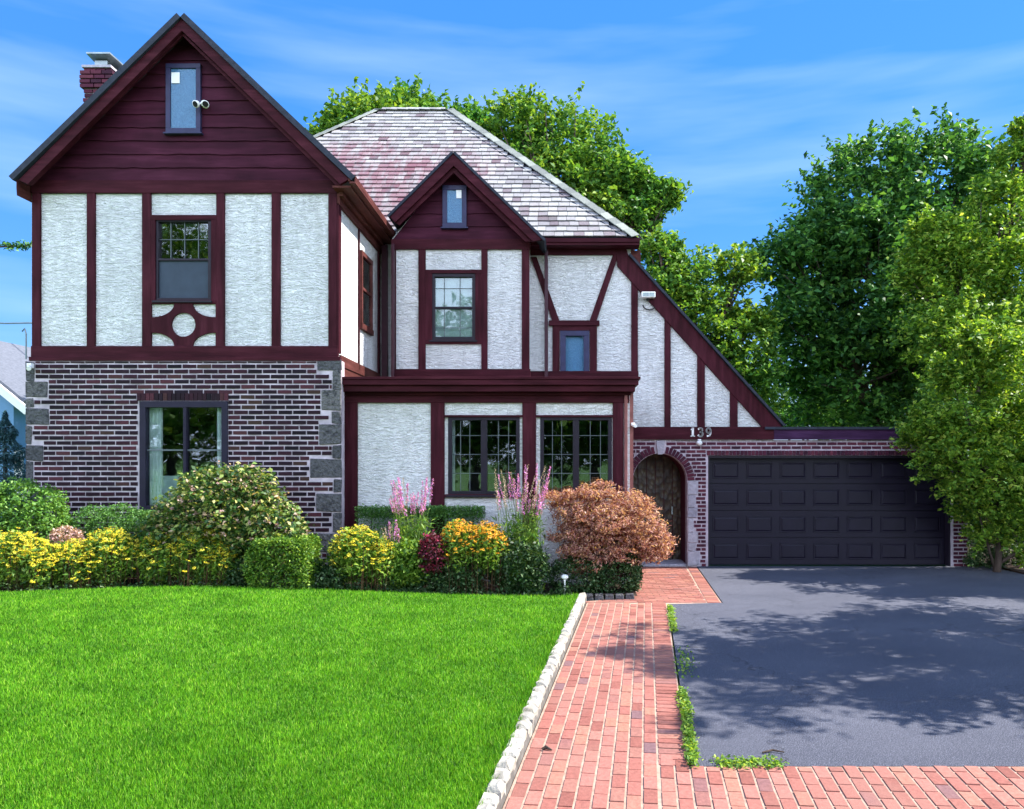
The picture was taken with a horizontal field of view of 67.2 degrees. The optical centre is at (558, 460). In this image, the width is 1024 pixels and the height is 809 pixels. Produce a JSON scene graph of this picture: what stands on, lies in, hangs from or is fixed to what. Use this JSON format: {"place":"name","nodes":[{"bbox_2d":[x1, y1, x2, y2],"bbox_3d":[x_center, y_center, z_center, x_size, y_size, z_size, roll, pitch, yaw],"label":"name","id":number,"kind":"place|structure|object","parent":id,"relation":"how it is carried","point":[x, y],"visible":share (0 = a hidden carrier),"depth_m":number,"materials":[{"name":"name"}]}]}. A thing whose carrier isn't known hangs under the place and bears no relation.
{"place":"outdoors","nodes":[
{"label":"outdoors","id":0,"kind":"place"},
{"bbox_2d":[0,322,31,323],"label":"power line","id":1,"kind":"object","parent":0,"point":[15,322],"visible":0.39,"depth_m":25.98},
{"bbox_2d":[0,584,577,808],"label":"lawn","id":2,"kind":"structure","parent":0,"point":[285,693],"depth_m":6.53,"materials":[{"name":"green plant"}]},
{"bbox_2d":[1,574,636,595],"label":"garden bed","id":3,"kind":"object","parent":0,"point":[545,587],"visible":0.03,"depth_m":11.77,"materials":[{"name":"soil"}]},
{"bbox_2d":[0,527,70,591],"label":"daisy clump","id":4,"kind":"object","parent":3,"relation":"on","point":[22,559],"visible":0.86,"depth_m":10.73,"materials":[{"name":"yellow plant"}]},
{"bbox_2d":[0,476,78,542],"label":"round shrub","id":5,"kind":"object","parent":3,"relation":"on","point":[24,515],"visible":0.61,"depth_m":11.45,"materials":[{"name":"green plant"}]},
{"bbox_2d":[45,524,85,547],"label":"flowering shrub","id":6,"kind":"object","parent":3,"relation":"on","point":[75,533],"visible":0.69,"depth_m":11.26,"materials":[{"name":"pink plant"}]},
{"bbox_2d":[36,524,143,589],"bbox_3d":[-6.739,1.393,11.083,1.588,0.935,0.844,0,0,-17],"label":"daisy clump","id":7,"kind":"object","parent":3,"relation":"on","point":[100,556],"visible":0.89,"depth_m":10.94,"materials":[{"name":"yellow plant"}]},
{"bbox_2d":[69,502,156,543],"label":"hedge","id":8,"kind":"object","parent":3,"relation":"on","point":[131,518],"visible":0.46,"depth_m":11.64,"materials":[{"name":"green plant"}]},
{"bbox_2d":[128,523,243,586],"bbox_3d":[-5.424,1.392,11.235,1.659,0.939,0.842,0,0,0],"label":"daisy clump","id":9,"kind":"object","parent":3,"relation":"on","point":[213,563],"visible":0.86,"depth_m":11.05,"materials":[{"name":"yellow plant"}]},
{"bbox_2d":[131,460,314,583],"bbox_3d":[-4.993,0.930,11.494,2.617,1.879,1.278,0,0,0],"label":"mixed shrub","id":10,"kind":"object","parent":3,"relation":"on","point":[243,503],"visible":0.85,"depth_m":11.23,"materials":[{"name":"green plant"}]},
{"bbox_2d":[240,533,323,589],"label":"boxwood shrub","id":11,"kind":"object","parent":3,"relation":"on","point":[309,543],"visible":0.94,"depth_m":10.96,"materials":[{"name":"green plant"}]},
{"bbox_2d":[220,557,350,587],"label":"leafy plant","id":12,"kind":"object","parent":3,"relation":"on","point":[325,571],"visible":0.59,"depth_m":11.17,"materials":[{"name":"green plant"}]},
{"bbox_2d":[0,572,572,595],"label":"ground cover","id":13,"kind":"object","parent":3,"relation":"on","point":[356,587],"visible":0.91,"depth_m":11.23,"materials":[{"name":"green plant"}]},
{"bbox_2d":[324,524,399,591],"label":"daisy clump","id":14,"kind":"object","parent":3,"relation":"on","point":[355,551],"visible":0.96,"depth_m":11.23,"materials":[{"name":"yellow plant"}]},
{"bbox_2d":[337,535,437,587],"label":"leafy plant","id":15,"kind":"object","parent":3,"relation":"on","point":[405,575],"visible":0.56,"depth_m":11.34,"materials":[{"name":"green plant"}]},
{"bbox_2d":[382,520,404,588],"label":"flower spike clump","id":16,"kind":"object","parent":3,"relation":"on","point":[395,531],"visible":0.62,"depth_m":11.36,"materials":[{"name":"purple plant"}]},
{"bbox_2d":[384,477,434,588],"bbox_3d":[-2.236,1.152,11.708,0.840,1.818,0.586,0,0,0],"label":"flower spike clump","id":17,"kind":"object","parent":3,"relation":"on","point":[408,530],"visible":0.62,"depth_m":11.66,"materials":[{"name":"pink plant"}]},
{"bbox_2d":[353,503,485,578],"bbox_3d":[-2.223,1.339,12.445,2.128,1.283,0.418,0,0,0],"label":"hedge","id":18,"kind":"object","parent":3,"relation":"on","point":[441,510],"visible":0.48,"depth_m":12.32,"materials":[{"name":"green plant"}]},
{"bbox_2d":[416,529,452,590],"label":"burgundy plant","id":19,"kind":"object","parent":3,"relation":"on","point":[436,540],"visible":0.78,"depth_m":11.31,"materials":[{"name":"red plant"}]},
{"bbox_2d":[434,518,509,593],"bbox_3d":[-1.277,1.437,11.573,1.197,1.130,0.812,0,0,0],"label":"daisy clump","id":20,"kind":"object","parent":3,"relation":"on","point":[476,543],"visible":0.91,"depth_m":11.37,"materials":[{"name":"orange plant"}]},
{"bbox_2d":[418,537,551,593],"bbox_3d":[-1.103,1.607,11.539,2.076,0.930,0.682,0,0,-5],"label":"leafy plant","id":21,"kind":"object","parent":3,"relation":"on","point":[541,563],"visible":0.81,"depth_m":11.42,"materials":[{"name":"green plant"}]},
{"bbox_2d":[490,464,550,593],"bbox_3d":[-0.595,1.109,11.788,0.987,2.150,0.671,0,0,0],"label":"flower spike clump","id":22,"kind":"object","parent":3,"relation":"on","point":[518,530],"visible":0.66,"depth_m":11.70,"materials":[{"name":"pink plant"}]},
{"bbox_2d":[561,574,567,592],"bbox_3d":[0.101,1.877,11.620,0.116,0.307,0.116,0,0,0],"label":"path light","id":23,"kind":"object","parent":3,"relation":"on","point":[564,577],"visible":0.77,"depth_m":11.59,"materials":[{"name":"white plastic"}]},
{"bbox_2d":[586,593,592,600],"bbox_3d":[0.465,2.065,11.619,0.138,0.110,0.120,0,0,0],"label":"edging stone","id":24,"kind":"object","parent":3,"relation":"on","point":[589,596],"visible":0.61,"depth_m":11.56,"materials":[{"name":"grey stone"}]},
{"bbox_2d":[546,549,645,595],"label":"leafy plant","id":25,"kind":"object","parent":3,"relation":"on","point":[599,580],"visible":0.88,"depth_m":11.80,"materials":[{"name":"green plant"}]},
{"bbox_2d":[594,593,603,600],"bbox_3d":[0.620,2.067,11.631,0.138,0.105,0.116,0,0,0],"label":"edging stone","id":26,"kind":"object","parent":3,"relation":"on","point":[598,596],"visible":0.94,"depth_m":11.58,"materials":[{"name":"grey stone"}]},
{"bbox_2d":[605,594,613,599],"bbox_3d":[0.776,2.071,11.640,0.138,0.097,0.118,0,0,0],"label":"edging stone","id":27,"kind":"object","parent":3,"relation":"on","point":[609,596],"visible":0.96,"depth_m":11.59,"materials":[{"name":"grey stone"}]},
{"bbox_2d":[541,478,678,590],"bbox_3d":[0.808,1.203,12.057,2.169,1.853,1.399,0,0,14],"label":"maple tree","id":28,"kind":"object","parent":3,"relation":"on","point":[597,539],"visible":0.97,"depth_m":11.87,"materials":[{"name":"orange plant"}]},
{"bbox_2d":[0,0,1023,455],"label":"sky","id":29,"kind":"structure","parent":0,"point":[728,98],"materials":[{"name":"blue"}]},
{"bbox_2d":[503,567,1023,808],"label":"path","id":30,"kind":"structure","parent":0,"point":[670,744],"depth_m":5.34,"materials":[{"name":"brick"}]},
{"bbox_2d":[541,745,551,750],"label":"dead leaf","id":31,"kind":"object","parent":30,"relation":"on","point":[546,747],"visible":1,"depth_m":5.55,"materials":[{"name":"brown plant"}]},
{"bbox_2d":[615,593,623,599],"bbox_3d":[0.932,2.071,11.652,0.138,0.098,0.113,0,0,0],"label":"edging stone","id":32,"kind":"object","parent":30,"relation":"on","point":[619,596],"visible":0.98,"depth_m":11.60,"materials":[{"name":"grey stone"}]},
{"bbox_2d":[625,593,633,598],"bbox_3d":[1.088,2.067,11.661,0.138,0.105,0.115,0,0,0],"label":"edging stone","id":33,"kind":"object","parent":30,"relation":"on","point":[629,595],"visible":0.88,"depth_m":11.61,"materials":[{"name":"grey stone"}]},
{"bbox_2d":[521,478,1006,766],"bbox_3d":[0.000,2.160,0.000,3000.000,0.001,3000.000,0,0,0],"label":"ground","id":34,"kind":"structure","parent":0,"point":[781,565],"depth_m":15.81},
{"bbox_2d":[0,410,25,520],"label":"blue spruce","id":35,"kind":"object","parent":34,"relation":"on","point":[8,431],"visible":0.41,"depth_m":16.92,"materials":[{"name":"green plant"}]},
{"bbox_2d":[0,341,30,529],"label":"neighbour house","id":36,"kind":"structure","parent":34,"relation":"on","point":[13,397],"depth_m":23.34,"materials":[{"name":"blue"}]},
{"bbox_2d":[0,239,31,251],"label":"tree","id":37,"kind":"object","parent":34,"relation":"on","point":[25,246],"visible":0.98,"depth_m":19.97,"materials":[{"name":"green plant"}]},
{"bbox_2d":[303,73,506,134],"bbox_3d":[-5.208,-5.454,25.138,7.204,15.315,4.776,0,0,0],"label":"tree","id":38,"kind":"object","parent":34,"relation":"on","point":[353,103],"visible":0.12,"depth_m":24.23,"materials":[{"name":"green plant"}]},
{"bbox_2d":[9,13,967,583],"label":"tudor house","id":39,"kind":"structure","parent":34,"relation":"on","point":[333,327],"depth_m":12.70,"materials":[{"name":"paint"}]},
{"bbox_2d":[22,328,26,358],"bbox_3d":[-8.969,-1.965,12.900,0.087,0.525,0.024,0,0,0],"label":"service mast","id":40,"kind":"object","parent":39,"relation":"attached to","point":[24,329],"visible":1,"depth_m":12.89,"materials":[{"name":"metal"}]},
{"bbox_2d":[26,363,33,370],"bbox_3d":[-8.403,-1.487,12.205,0.094,0.131,0.195,0,0,-20],"label":"security camera","id":41,"kind":"object","parent":39,"relation":"attached to","point":[30,366],"visible":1,"depth_m":12.18,"materials":[{"name":"white plastic"}]},
{"bbox_2d":[152,220,211,302],"bbox_3d":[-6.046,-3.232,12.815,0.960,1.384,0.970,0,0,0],"label":"window","id":42,"kind":"structure","parent":39,"relation":"in","point":[183,247],"depth_m":12.42,"materials":[{"name":"grey glass"}]},
{"bbox_2d":[163,63,203,134],"bbox_3d":[-6.018,-5.804,12.355,0.618,1.133,0.130,0,0,0],"label":"window","id":43,"kind":"structure","parent":39,"relation":"in","point":[183,80],"depth_m":12.34,"materials":[{"name":"blue glass"}]},
{"bbox_2d":[139,401,227,513],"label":"window","id":44,"kind":"structure","parent":39,"relation":"in","point":[174,436],"depth_m":12.46,"materials":[{"name":"black glass"}]},
{"bbox_2d":[192,100,208,108],"bbox_3d":[-5.675,-5.692,12.265,0.266,0.173,0.230,0,0,0],"label":"floodlight","id":45,"kind":"object","parent":39,"relation":"attached to","point":[203,103],"visible":1,"depth_m":12.18,"materials":[{"name":"white plastic"}]},
{"bbox_2d":[360,250,373,335],"bbox_3d":[-3.533,-3.075,14.180,0.060,1.410,0.860,0,0,0],"label":"window","id":46,"kind":"structure","parent":39,"relation":"in","point":[366,264],"depth_m":14.20,"materials":[{"name":"black glass"}]},
{"bbox_2d":[429,273,476,341],"bbox_3d":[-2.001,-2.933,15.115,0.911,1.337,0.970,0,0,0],"label":"window","id":47,"kind":"structure","parent":39,"relation":"in","point":[453,294],"depth_m":14.80,"materials":[{"name":"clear glass"}]},
{"bbox_2d":[441,185,467,228],"bbox_3d":[-1.973,-4.830,14.655,0.518,0.824,0.130,0,0,0],"label":"window","id":48,"kind":"structure","parent":39,"relation":"in","point":[454,197],"depth_m":14.62,"materials":[{"name":"blue glass"}]},
{"bbox_2d":[446,417,519,496],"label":"window","id":49,"kind":"structure","parent":39,"relation":"in","point":[477,446],"depth_m":14.50,"materials":[{"name":"black glass"}]},
{"bbox_2d":[560,331,588,370],"bbox_3d":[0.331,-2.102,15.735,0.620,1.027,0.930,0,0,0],"label":"window","id":50,"kind":"structure","parent":39,"relation":"in","point":[574,345],"depth_m":15.37,"materials":[{"name":"blue glass"}]},
{"bbox_2d":[538,417,611,495],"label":"window","id":51,"kind":"structure","parent":39,"relation":"in","point":[578,450],"depth_m":14.50,"materials":[{"name":"black glass"}]},
{"bbox_2d":[641,292,654,300],"bbox_3d":[1.778,-3.248,15.181,0.270,0.150,0.178,0,0,0],"label":"floodlight","id":52,"kind":"object","parent":39,"relation":"attached to","point":[647,296],"visible":1,"depth_m":15.10,"materials":[{"name":"white plastic"}]},
{"bbox_2d":[633,454,680,559],"bbox_3d":[2.030,0.984,16.050,1.061,2.233,0.120,0,0,0],"label":"front door","id":53,"kind":"structure","parent":39,"relation":"in","point":[657,476],"depth_m":16.05,"materials":[{"name":"brown wood"}]},
{"bbox_2d":[688,481,698,565],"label":"door stones","id":54,"kind":"structure","parent":39,"relation":"in","point":[693,556],"depth_m":15.27,"materials":[{"name":"grey stone"}]},
{"bbox_2d":[691,427,711,436],"bbox_3d":[2.836,-0.561,15.235,0.417,0.196,0.012,0,0,0],"label":"house number","id":55,"kind":"object","parent":39,"relation":"attached to","point":[701,431],"visible":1,"depth_m":15.23,"materials":[{"name":"silver metal"}]},
{"bbox_2d":[710,458,943,564],"bbox_3d":[5.406,1.014,15.489,4.794,2.172,0.062,0,0,0],"label":"garage door","id":56,"kind":"structure","parent":39,"relation":"in","point":[764,511],"depth_m":15.47,"materials":[{"name":"paint"}]},
{"bbox_2d":[496,598,585,808],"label":"kerb mortar","id":57,"kind":"object","parent":34,"relation":"on","point":[501,803],"visible":0.22,"depth_m":6.22,"materials":[{"name":"beige concrete"}]},
{"bbox_2d":[476,592,586,808],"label":"kerb","id":58,"kind":"structure","parent":57,"relation":"on","point":[506,766],"depth_m":5.85,"materials":[{"name":"stone"}]},
{"bbox_2d":[468,81,693,250],"bbox_3d":[0.689,-4.728,24.077,6.979,13.899,4.398,0,0,0],"label":"tree","id":59,"kind":"object","parent":34,"relation":"on","point":[620,183],"visible":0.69,"depth_m":23.38,"materials":[{"name":"green plant"}]},
{"bbox_2d":[637,223,794,414],"bbox_3d":[4.469,-2.401,22.985,5.065,9.284,4.071,0,0,14],"label":"tree","id":60,"kind":"object","parent":34,"relation":"on","point":[668,265],"visible":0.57,"depth_m":22.48,"materials":[{"name":"green plant"}]},
{"bbox_2d":[968,536,1023,573],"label":"side bed","id":61,"kind":"object","parent":34,"relation":"on","point":[1012,568],"depth_m":15.01,"materials":[{"name":"soil"}]},
{"bbox_2d":[769,366,846,426],"bbox_3d":[10.828,-1.023,33.816,4.972,6.486,4.237,0,0,0],"label":"tree","id":62,"kind":"object","parent":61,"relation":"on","point":[783,416],"visible":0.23,"depth_m":33.01,"materials":[{"name":"green plant"}]},
{"bbox_2d":[828,375,905,426],"bbox_3d":[14.626,-1.038,36.473,5.624,6.506,4.779,0,0,0],"label":"tree","id":63,"kind":"object","parent":61,"relation":"on","point":[858,419],"visible":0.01,"depth_m":35.62,"materials":[{"name":"green plant"}]},
{"bbox_2d":[739,102,1019,426],"bbox_3d":[11.048,-4.576,25.035,10.380,13.613,7.832,0,0,0],"label":"tree","id":64,"kind":"object","parent":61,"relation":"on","point":[834,243],"visible":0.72,"depth_m":23.95,"materials":[{"name":"green plant"}]},
{"bbox_2d":[876,115,1023,544],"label":"tree","id":65,"kind":"object","parent":61,"relation":"on","point":[938,238],"visible":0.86,"depth_m":18.40,"materials":[{"name":"green plant"}]},
{"bbox_2d":[889,300,1023,571],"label":"tree","id":66,"kind":"object","parent":61,"relation":"on","point":[997,435],"visible":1,"depth_m":14.03,"materials":[{"name":"green plant"}]},
{"bbox_2d":[905,371,1023,483],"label":"tree","id":67,"kind":"object","parent":61,"relation":"on","point":[976,410],"visible":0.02,"depth_m":33.07,"materials":[{"name":"green plant"}]},
{"bbox_2d":[962,530,1023,568],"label":"leafy plant","id":68,"kind":"object","parent":61,"relation":"on","point":[970,561],"visible":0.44,"depth_m":14.95,"materials":[{"name":"green plant"}]},
{"bbox_2d":[968,450,1023,542],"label":"tree","id":69,"kind":"object","parent":61,"relation":"on","point":[970,512],"visible":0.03,"depth_m":19.66,"materials":[{"name":"green plant"}]},
{"bbox_2d":[669,566,1023,766],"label":"driveway","id":70,"kind":"structure","parent":0,"point":[858,666],"depth_m":7.87,"materials":[{"name":"grey asphalt"}]},
{"bbox_2d":[666,604,679,632],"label":"weeds","id":71,"kind":"object","parent":70,"relation":"on","point":[672,621],"visible":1,"depth_m":10.00,"materials":[{"name":"green plant"}]},
{"bbox_2d":[672,645,699,677],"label":"weeds","id":72,"kind":"object","parent":70,"relation":"on","point":[681,661],"visible":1,"depth_m":7.86,"materials":[{"name":"green plant"}]},
{"bbox_2d":[674,685,703,766],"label":"weeds","id":73,"kind":"object","parent":70,"relation":"on","point":[691,744],"visible":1,"depth_m":5.91,"materials":[{"name":"green plant"}]},
{"bbox_2d":[710,753,789,769],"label":"weeds","id":74,"kind":"object","parent":70,"relation":"on","point":[739,763],"visible":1,"depth_m":5.29,"materials":[{"name":"green plant"}]},
{"bbox_2d":[762,749,783,752],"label":"twig","id":75,"kind":"object","parent":70,"relation":"on","point":[770,750],"visible":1,"depth_m":5.51,"materials":[{"name":"wood"}]}
]}

